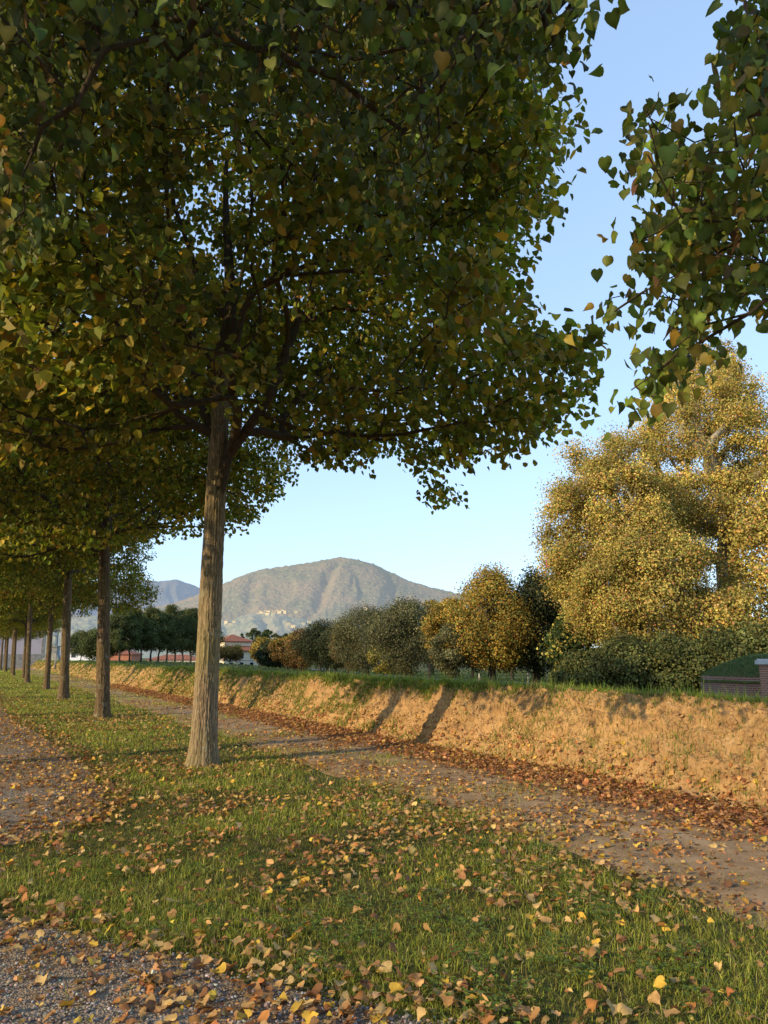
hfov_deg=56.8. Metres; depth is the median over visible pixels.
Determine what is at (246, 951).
fallen leaf
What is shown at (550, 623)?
dark tree
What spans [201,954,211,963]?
fallen leaf
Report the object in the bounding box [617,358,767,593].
plane tree
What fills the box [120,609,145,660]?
grove tree
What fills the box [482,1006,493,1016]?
fallen leaf
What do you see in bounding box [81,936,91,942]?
fallen leaf
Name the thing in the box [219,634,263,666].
villa
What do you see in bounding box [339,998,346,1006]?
fallen leaf
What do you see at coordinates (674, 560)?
plane tree
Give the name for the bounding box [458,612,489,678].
shrub
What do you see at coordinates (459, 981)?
fallen leaf
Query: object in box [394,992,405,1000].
fallen leaf
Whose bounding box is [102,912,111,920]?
fallen leaf
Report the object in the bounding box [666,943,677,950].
fallen leaf
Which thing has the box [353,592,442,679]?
evergreen tree
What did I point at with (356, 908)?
fallen leaf
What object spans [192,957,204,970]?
fallen leaf
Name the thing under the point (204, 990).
fallen leaf
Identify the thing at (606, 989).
fallen leaf
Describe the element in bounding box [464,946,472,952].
fallen leaf
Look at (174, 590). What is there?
mountain
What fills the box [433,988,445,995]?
fallen leaf
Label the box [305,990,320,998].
fallen leaf
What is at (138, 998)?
fallen leaf
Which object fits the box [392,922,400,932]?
fallen leaf
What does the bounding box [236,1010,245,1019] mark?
fallen leaf
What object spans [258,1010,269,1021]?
fallen leaf
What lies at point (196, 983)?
fallen leaf
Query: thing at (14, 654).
linden tree
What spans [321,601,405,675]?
evergreen tree
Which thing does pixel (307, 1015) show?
fallen leaf
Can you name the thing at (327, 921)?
fallen leaf
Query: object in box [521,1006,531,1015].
fallen leaf
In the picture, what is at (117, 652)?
grove tree
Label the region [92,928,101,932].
fallen leaf
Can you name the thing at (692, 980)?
fallen leaf
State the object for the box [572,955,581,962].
fallen leaf
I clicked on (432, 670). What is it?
shrub
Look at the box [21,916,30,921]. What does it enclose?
fallen leaf
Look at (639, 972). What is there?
fallen leaf
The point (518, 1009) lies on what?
fallen leaf
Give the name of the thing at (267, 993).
fallen leaf
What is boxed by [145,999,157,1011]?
fallen leaf
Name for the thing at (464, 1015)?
fallen leaf
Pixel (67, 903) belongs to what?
fallen leaf
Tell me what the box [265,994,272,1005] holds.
fallen leaf
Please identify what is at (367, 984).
fallen leaf
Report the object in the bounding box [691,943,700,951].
fallen leaf
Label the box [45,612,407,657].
foothill
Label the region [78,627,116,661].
grove tree
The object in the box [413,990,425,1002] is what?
fallen leaf
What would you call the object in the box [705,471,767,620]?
plane tree
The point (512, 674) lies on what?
shrub
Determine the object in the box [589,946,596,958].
fallen leaf
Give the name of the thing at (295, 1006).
fallen leaf
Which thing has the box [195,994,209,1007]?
fallen leaf
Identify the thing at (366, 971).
fallen leaf
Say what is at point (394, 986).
fallen leaf
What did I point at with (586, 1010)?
fallen leaf
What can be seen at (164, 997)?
fallen leaf
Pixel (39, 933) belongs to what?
fallen leaf
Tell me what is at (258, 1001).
fallen leaf
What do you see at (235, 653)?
tree
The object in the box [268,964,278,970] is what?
fallen leaf
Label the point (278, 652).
rusty tree
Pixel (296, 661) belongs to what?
rusty tree
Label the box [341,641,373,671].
shrub
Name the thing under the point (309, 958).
fallen leaf
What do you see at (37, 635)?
linden tree
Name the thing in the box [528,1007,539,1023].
fallen leaf
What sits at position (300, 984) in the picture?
fallen leaf
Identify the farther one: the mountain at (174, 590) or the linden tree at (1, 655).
the mountain at (174, 590)
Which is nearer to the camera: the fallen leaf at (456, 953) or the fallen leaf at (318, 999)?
the fallen leaf at (318, 999)
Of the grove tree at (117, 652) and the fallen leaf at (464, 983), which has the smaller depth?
the fallen leaf at (464, 983)
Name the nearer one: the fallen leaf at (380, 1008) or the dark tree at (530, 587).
the fallen leaf at (380, 1008)
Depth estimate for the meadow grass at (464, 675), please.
112.59 m
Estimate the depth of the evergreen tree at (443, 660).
63.84 m
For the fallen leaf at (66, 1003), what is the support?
on the gravel path at (27, 1006)
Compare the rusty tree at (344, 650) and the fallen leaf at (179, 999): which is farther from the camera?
the rusty tree at (344, 650)
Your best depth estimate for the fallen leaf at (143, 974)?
3.36 m
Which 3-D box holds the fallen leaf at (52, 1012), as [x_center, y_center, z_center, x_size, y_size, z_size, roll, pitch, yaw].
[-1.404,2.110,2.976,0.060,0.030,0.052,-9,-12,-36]
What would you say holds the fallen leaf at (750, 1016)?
on the ground at (524, 972)
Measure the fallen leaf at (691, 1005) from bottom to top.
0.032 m
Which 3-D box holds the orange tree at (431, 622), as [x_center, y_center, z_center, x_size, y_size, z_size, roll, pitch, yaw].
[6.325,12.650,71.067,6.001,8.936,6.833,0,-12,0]
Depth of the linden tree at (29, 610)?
44.60 m
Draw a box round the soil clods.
[163,669,767,812]
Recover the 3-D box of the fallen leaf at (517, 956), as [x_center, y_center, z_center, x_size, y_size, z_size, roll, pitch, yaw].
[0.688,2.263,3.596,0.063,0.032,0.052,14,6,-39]
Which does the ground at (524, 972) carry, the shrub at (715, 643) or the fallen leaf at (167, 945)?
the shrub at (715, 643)
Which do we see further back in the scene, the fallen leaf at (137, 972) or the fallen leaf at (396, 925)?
the fallen leaf at (396, 925)
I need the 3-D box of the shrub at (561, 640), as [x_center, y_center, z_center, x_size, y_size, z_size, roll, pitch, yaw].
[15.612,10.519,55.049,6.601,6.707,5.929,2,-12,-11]
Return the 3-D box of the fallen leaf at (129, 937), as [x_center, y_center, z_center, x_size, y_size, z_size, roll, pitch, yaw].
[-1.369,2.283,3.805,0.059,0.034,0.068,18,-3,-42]
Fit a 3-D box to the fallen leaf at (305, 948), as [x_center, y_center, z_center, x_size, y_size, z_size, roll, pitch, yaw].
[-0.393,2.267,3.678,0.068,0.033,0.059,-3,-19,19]
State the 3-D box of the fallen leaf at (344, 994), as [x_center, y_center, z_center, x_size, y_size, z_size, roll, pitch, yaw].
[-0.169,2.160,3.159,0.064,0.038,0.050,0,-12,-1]
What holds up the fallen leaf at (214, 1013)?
on the gravel path at (27, 1006)
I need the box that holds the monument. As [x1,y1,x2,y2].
[42,631,60,660]
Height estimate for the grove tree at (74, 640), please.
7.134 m
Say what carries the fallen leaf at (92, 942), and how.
on the gravel path at (27, 1006)
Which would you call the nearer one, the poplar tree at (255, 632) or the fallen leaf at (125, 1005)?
the fallen leaf at (125, 1005)
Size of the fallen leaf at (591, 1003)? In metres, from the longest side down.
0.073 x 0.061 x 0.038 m
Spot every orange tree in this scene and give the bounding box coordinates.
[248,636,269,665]
[417,593,472,677]
[437,561,551,682]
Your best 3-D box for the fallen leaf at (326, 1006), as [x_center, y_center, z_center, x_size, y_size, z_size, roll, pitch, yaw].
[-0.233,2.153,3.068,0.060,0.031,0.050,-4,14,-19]
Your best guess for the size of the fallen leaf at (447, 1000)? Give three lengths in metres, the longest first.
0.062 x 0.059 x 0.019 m
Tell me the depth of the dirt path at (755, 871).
6.61 m
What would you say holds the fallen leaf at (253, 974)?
on the ground at (524, 972)
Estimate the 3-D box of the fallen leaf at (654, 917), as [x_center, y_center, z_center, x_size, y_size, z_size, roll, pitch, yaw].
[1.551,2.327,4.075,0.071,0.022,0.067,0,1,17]
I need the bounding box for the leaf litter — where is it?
[0,665,767,1023]
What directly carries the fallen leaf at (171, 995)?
on the gravel path at (27, 1006)
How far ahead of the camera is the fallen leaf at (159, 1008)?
3.07 m
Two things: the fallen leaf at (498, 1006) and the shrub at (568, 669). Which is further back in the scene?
the shrub at (568, 669)
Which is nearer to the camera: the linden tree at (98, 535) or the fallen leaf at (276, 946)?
the fallen leaf at (276, 946)
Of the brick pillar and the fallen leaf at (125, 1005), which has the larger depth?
the brick pillar
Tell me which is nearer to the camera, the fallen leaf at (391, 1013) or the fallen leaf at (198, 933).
the fallen leaf at (391, 1013)
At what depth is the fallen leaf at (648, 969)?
3.47 m
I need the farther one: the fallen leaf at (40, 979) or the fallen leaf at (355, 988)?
the fallen leaf at (40, 979)
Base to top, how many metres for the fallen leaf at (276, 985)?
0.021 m
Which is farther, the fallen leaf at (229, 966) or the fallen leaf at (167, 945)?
the fallen leaf at (167, 945)
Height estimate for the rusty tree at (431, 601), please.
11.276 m
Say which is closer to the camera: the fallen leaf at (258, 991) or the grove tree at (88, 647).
the fallen leaf at (258, 991)
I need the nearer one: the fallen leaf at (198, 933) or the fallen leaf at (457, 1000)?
the fallen leaf at (457, 1000)
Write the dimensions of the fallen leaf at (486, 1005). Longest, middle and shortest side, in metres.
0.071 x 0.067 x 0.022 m
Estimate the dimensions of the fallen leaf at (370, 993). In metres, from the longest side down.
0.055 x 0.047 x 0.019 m
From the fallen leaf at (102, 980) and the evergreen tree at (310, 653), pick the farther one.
the evergreen tree at (310, 653)
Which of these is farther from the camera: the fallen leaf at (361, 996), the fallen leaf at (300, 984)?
the fallen leaf at (300, 984)
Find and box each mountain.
[71,557,494,623]
[71,579,199,615]
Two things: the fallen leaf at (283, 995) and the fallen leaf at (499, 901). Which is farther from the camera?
the fallen leaf at (499, 901)
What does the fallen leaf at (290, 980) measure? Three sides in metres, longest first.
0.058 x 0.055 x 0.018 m
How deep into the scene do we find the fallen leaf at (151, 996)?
3.14 m
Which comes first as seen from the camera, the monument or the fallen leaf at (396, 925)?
the fallen leaf at (396, 925)
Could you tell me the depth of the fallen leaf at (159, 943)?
3.73 m
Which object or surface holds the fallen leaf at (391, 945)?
on the ground at (524, 972)
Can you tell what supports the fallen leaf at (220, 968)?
on the ground at (524, 972)
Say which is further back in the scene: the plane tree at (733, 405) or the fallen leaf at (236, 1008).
the plane tree at (733, 405)
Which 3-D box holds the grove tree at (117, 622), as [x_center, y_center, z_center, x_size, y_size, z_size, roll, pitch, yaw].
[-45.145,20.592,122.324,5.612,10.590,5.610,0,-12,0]
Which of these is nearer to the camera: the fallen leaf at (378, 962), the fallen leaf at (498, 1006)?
the fallen leaf at (498, 1006)
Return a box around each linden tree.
[0,0,607,767]
[0,0,767,442]
[0,216,299,718]
[0,383,206,698]
[0,456,162,688]
[0,564,110,682]
[0,575,90,678]
[0,596,72,675]
[0,612,61,672]
[0,627,46,669]
[0,629,36,668]
[1,627,19,671]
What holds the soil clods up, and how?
on the earth bank
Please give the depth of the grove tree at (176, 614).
136.87 m
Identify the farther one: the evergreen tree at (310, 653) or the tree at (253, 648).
the tree at (253, 648)
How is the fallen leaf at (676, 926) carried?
on the ground at (524, 972)
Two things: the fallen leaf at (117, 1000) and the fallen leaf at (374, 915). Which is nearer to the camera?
the fallen leaf at (117, 1000)
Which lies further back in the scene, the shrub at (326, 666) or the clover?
the shrub at (326, 666)
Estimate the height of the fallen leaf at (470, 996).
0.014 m
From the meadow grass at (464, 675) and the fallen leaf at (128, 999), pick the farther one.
the meadow grass at (464, 675)
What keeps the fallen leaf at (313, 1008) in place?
on the gravel path at (27, 1006)
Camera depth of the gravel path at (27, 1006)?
3.44 m
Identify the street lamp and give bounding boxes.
[54,626,60,668]
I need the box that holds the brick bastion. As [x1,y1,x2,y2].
[699,653,767,699]
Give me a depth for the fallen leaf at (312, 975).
3.38 m
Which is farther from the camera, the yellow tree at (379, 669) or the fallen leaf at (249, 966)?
the yellow tree at (379, 669)
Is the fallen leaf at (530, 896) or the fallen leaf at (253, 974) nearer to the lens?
the fallen leaf at (253, 974)
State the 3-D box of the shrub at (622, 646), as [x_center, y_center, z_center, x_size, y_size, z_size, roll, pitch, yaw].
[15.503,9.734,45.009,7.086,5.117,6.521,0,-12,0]
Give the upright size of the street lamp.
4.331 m
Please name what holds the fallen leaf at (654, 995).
on the ground at (524, 972)
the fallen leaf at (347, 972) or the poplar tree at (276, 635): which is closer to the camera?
the fallen leaf at (347, 972)
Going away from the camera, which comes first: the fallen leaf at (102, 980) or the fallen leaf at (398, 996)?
the fallen leaf at (398, 996)
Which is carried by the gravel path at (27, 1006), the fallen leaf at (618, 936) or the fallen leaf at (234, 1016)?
the fallen leaf at (234, 1016)
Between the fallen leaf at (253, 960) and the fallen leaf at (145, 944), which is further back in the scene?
the fallen leaf at (145, 944)
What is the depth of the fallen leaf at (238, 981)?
3.34 m
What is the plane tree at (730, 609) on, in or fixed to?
on the ground at (524, 972)
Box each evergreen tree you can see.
[252,641,282,667]
[289,617,333,671]
[312,622,346,672]
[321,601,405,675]
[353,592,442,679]
[427,622,473,678]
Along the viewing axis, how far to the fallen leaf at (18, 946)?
3.70 m
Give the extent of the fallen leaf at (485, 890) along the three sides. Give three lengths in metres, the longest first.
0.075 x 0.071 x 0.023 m
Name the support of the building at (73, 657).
on the ground at (524, 972)
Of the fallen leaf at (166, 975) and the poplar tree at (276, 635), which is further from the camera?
the poplar tree at (276, 635)
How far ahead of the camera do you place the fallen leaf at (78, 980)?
3.32 m
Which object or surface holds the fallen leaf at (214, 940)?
on the ground at (524, 972)
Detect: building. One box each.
[0,631,46,667]
[70,646,95,660]
[110,650,143,660]
[146,655,195,661]
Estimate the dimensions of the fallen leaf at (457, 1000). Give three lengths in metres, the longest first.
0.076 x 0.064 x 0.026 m
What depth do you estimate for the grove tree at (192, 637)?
141.95 m
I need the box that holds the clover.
[46,832,742,1023]
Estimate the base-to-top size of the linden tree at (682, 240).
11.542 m
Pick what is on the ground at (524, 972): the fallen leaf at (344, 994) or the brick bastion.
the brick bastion
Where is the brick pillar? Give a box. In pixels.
[755,659,767,699]
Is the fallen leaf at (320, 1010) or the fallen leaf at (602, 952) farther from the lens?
the fallen leaf at (602, 952)
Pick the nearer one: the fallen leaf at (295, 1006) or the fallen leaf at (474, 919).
the fallen leaf at (295, 1006)
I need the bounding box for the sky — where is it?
[14,0,767,647]
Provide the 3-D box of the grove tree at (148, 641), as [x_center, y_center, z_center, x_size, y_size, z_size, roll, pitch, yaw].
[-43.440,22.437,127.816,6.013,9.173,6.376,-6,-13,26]
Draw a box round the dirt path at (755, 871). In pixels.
[15,668,767,929]
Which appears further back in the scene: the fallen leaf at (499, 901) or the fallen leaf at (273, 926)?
the fallen leaf at (499, 901)
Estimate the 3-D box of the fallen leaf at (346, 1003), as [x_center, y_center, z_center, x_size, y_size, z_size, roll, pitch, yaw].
[-0.159,2.128,3.038,0.069,0.034,0.060,10,19,32]
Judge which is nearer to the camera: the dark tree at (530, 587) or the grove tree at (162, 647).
the dark tree at (530, 587)
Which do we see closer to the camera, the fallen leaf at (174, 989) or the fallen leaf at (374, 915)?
the fallen leaf at (174, 989)
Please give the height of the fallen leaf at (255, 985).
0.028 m
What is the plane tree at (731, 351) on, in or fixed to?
on the ground at (524, 972)
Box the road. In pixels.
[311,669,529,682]
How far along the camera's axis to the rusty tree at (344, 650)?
114.94 m
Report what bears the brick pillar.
on the ground at (524, 972)
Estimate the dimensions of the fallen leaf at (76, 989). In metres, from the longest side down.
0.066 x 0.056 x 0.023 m
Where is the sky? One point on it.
(381, 521)
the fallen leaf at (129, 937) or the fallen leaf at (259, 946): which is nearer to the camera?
the fallen leaf at (259, 946)
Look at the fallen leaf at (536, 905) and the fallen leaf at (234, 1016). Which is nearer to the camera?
the fallen leaf at (234, 1016)
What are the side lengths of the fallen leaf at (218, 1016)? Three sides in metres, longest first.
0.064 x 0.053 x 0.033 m
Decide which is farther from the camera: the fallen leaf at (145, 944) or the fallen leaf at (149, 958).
the fallen leaf at (145, 944)
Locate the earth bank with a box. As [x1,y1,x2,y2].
[30,661,767,807]
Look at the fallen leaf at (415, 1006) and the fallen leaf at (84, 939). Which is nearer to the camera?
the fallen leaf at (415, 1006)
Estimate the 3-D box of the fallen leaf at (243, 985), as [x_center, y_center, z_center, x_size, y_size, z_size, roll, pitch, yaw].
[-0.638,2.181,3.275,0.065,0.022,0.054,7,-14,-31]
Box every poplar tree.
[245,628,263,644]
[253,632,269,640]
[263,629,273,639]
[272,633,284,642]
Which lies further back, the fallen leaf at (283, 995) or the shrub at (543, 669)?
the shrub at (543, 669)
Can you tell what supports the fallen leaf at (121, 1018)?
on the gravel path at (27, 1006)
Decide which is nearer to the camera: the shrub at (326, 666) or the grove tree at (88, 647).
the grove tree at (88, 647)
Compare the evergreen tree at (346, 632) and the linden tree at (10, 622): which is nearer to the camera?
the linden tree at (10, 622)
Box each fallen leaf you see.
[9,943,22,949]
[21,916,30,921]
[29,945,42,951]
[33,929,44,941]
[35,973,47,985]
[41,946,53,954]
[42,1009,55,1022]
[44,909,53,921]
[58,997,75,1005]
[64,901,75,909]
[67,986,78,993]
[73,979,87,984]
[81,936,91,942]
[85,939,97,946]
[92,917,103,924]
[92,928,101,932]
[95,963,105,970]
[98,975,108,984]
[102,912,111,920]
[108,996,120,1003]
[112,1014,127,1020]
[118,1002,129,1010]
[119,994,135,1005]
[123,932,132,943]
[124,920,134,924]
[127,967,140,974]
[133,993,144,1002]
[137,939,147,946]
[139,971,145,981]
[142,993,156,1004]
[145,931,157,942]
[145,980,158,987]
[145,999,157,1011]
[146,952,157,962]
[153,939,163,946]
[155,1004,167,1011]
[159,942,173,951]
[159,995,172,1007]
[161,971,173,983]
[162,999,172,1006]
[165,989,176,998]
[166,987,178,996]
[173,995,186,1003]
[189,979,200,989]
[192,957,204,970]
[193,936,201,948]
[195,930,204,935]
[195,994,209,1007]
[199,987,207,997]
[200,1007,213,1012]
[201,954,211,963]
[202,1009,216,1018]
[208,1009,219,1018]
[211,936,218,946]
[213,962,225,972]
[226,962,236,972]
[229,1010,237,1019]
[230,978,243,984]
[230,1004,241,1011]
[231,936,242,945]
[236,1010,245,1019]
[240,947,251,954]
[241,963,252,972]
[241,981,252,989]
[241,1000,254,1008]
[247,957,260,965]
[247,970,258,977]
[247,982,260,990]
[251,999,262,1004]
[253,989,262,994]
[255,942,263,952]
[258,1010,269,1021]
[262,991,273,995]
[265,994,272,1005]
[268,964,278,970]
[269,979,282,989]
[270,923,280,931]
[273,941,281,950]
[274,961,284,970]
[276,991,287,1000]
[284,975,293,983]
[291,1000,304,1013]
[296,980,304,988]
[299,876,309,882]
[299,999,313,1009]
[301,946,312,951]
[301,962,312,976]
[301,1010,318,1023]
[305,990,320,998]
[306,1006,316,1011]
[307,973,316,976]
[308,952,323,961]
[312,983,322,991]
[312,994,320,1006]
[317,1006,330,1012]
[320,917,333,927]
[323,1001,334,1006]
[324,1004,334,1012]
[333,962,343,971]
[334,978,346,985]
[338,999,351,1014]
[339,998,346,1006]
[340,990,350,1000]
[341,969,355,979]
[350,906,362,913]
[350,1001,359,1011]
[353,985,364,991]
[354,990,368,1002]
[359,964,371,975]
[360,978,373,989]
[363,969,376,974]
[367,991,378,999]
[369,1003,387,1020]
[370,913,380,918]
[370,960,380,967]
[372,1013,385,1023]
[377,960,392,972]
[386,1007,396,1022]
[388,942,396,951]
[389,982,403,992]
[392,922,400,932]
[394,966,402,977]
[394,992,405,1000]
[403,986,416,992]
[410,1004,421,1009]
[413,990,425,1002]
[414,976,420,989]
[417,1007,426,1021]
[423,923,431,931]
[428,962,437,973]
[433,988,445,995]
[440,992,453,1005]
[443,997,458,1007]
[449,944,460,955]
[452,999,465,1004]
[453,978,462,989]
[457,979,467,991]
[459,1011,468,1018]
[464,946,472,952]
[465,994,478,998]
[472,915,479,922]
[477,1002,490,1006]
[479,993,488,1002]
[480,887,490,893]
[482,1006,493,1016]
[484,974,493,980]
[494,1001,505,1010]
[495,898,505,904]
[504,884,514,889]
[507,932,516,937]
[514,953,523,960]
[515,1002,523,1015]
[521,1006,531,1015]
[524,950,533,959]
[526,894,535,903]
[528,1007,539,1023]
[532,901,541,908]
[538,916,550,924]
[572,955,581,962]
[579,948,588,956]
[580,1008,591,1018]
[586,997,598,1012]
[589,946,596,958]
[598,950,607,956]
[602,984,609,992]
[606,998,617,1015]
[613,967,624,973]
[616,896,625,905]
[616,934,628,939]
[617,1002,632,1014]
[636,969,646,979]
[645,964,654,971]
[647,990,660,1004]
[649,914,660,921]
[654,975,666,987]
[662,1008,680,1016]
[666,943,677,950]
[671,923,678,931]
[683,1002,695,1009]
[686,976,697,985]
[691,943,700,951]
[700,986,713,997]
[746,1014,760,1020]
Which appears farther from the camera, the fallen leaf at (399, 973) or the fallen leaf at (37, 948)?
the fallen leaf at (37, 948)
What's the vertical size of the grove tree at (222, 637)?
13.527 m
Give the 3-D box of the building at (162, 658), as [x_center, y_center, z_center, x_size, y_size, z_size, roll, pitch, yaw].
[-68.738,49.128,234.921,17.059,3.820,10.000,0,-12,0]
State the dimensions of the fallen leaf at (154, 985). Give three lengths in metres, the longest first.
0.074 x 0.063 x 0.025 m
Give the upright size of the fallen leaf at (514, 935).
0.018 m
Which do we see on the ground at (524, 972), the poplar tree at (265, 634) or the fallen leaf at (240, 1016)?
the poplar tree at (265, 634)
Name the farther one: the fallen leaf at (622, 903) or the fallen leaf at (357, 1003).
the fallen leaf at (622, 903)
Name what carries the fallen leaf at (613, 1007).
on the ground at (524, 972)
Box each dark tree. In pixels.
[490,564,567,683]
[528,588,584,647]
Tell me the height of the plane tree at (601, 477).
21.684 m
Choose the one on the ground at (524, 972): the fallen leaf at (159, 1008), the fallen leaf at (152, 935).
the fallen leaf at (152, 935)
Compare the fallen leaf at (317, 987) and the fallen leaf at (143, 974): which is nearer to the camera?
the fallen leaf at (317, 987)
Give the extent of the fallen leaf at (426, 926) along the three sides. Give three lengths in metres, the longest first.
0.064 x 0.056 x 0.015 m
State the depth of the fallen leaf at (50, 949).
3.62 m
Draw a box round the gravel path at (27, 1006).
[0,706,440,1023]
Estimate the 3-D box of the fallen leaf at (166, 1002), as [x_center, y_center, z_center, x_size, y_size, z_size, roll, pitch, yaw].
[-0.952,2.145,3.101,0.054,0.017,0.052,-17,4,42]
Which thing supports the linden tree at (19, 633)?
on the ground at (524, 972)
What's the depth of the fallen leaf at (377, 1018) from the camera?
2.98 m
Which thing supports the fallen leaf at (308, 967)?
on the ground at (524, 972)
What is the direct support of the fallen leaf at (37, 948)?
on the gravel path at (27, 1006)
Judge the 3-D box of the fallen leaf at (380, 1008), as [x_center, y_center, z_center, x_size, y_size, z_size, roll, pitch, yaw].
[-0.021,2.126,3.009,0.076,0.066,0.037,15,-58,-21]
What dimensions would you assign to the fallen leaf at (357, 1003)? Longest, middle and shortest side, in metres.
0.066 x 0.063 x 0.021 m
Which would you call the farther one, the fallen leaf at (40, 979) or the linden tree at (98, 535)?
the linden tree at (98, 535)
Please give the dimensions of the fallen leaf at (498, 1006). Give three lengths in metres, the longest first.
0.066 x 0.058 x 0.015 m
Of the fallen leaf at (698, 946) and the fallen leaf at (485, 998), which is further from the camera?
the fallen leaf at (698, 946)
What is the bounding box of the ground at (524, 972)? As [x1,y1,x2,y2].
[0,658,767,1023]
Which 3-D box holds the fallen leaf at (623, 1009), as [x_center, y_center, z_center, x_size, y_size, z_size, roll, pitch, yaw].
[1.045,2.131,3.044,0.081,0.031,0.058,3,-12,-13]
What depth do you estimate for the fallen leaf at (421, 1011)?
3.00 m
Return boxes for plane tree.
[520,420,715,641]
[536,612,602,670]
[554,504,730,665]
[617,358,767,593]
[672,580,767,640]
[677,319,760,582]
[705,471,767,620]
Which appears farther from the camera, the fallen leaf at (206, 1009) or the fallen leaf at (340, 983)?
the fallen leaf at (340, 983)
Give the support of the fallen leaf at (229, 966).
on the ground at (524, 972)
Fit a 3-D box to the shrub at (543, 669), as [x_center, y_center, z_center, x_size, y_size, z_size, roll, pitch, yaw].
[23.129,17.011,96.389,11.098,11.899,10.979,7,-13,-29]
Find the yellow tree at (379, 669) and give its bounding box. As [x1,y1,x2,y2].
[365,648,397,676]
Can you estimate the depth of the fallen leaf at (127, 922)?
3.97 m
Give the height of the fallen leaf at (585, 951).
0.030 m
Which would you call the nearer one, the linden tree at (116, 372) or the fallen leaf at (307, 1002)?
the fallen leaf at (307, 1002)
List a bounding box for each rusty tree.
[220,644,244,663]
[267,632,302,668]
[284,626,318,670]
[330,625,363,674]
[409,596,436,677]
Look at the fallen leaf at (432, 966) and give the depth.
3.42 m
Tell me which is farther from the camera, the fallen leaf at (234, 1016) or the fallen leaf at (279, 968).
the fallen leaf at (279, 968)
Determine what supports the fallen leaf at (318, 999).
on the gravel path at (27, 1006)
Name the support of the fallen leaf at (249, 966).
on the ground at (524, 972)
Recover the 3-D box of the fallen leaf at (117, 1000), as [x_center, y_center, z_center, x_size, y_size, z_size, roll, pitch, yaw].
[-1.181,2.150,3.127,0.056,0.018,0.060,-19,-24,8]
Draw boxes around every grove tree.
[70,628,90,660]
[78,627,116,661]
[95,636,128,659]
[110,602,138,661]
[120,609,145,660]
[129,614,160,661]
[142,605,172,661]
[149,609,179,660]
[160,603,185,660]
[164,610,193,661]
[177,610,197,661]
[178,606,197,661]
[220,618,227,645]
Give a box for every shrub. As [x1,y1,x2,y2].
[312,660,339,670]
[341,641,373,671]
[413,651,461,675]
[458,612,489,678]
[481,615,539,679]
[524,662,553,680]
[544,645,608,687]
[577,625,682,691]
[616,630,723,693]
[671,622,767,694]
[715,616,767,666]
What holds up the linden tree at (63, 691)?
on the ground at (524, 972)
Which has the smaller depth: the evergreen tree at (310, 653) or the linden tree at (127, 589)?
the linden tree at (127, 589)
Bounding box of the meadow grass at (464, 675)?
[70,660,686,689]
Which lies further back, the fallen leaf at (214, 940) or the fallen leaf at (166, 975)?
the fallen leaf at (214, 940)
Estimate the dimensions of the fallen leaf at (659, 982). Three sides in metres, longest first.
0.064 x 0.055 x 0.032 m
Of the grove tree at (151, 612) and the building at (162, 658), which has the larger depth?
the building at (162, 658)
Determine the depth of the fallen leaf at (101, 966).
3.48 m
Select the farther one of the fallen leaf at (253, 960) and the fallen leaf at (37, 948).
the fallen leaf at (37, 948)
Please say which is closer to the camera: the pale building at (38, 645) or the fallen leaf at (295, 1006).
the fallen leaf at (295, 1006)
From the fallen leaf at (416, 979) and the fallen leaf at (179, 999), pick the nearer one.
the fallen leaf at (179, 999)
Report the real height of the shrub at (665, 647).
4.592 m

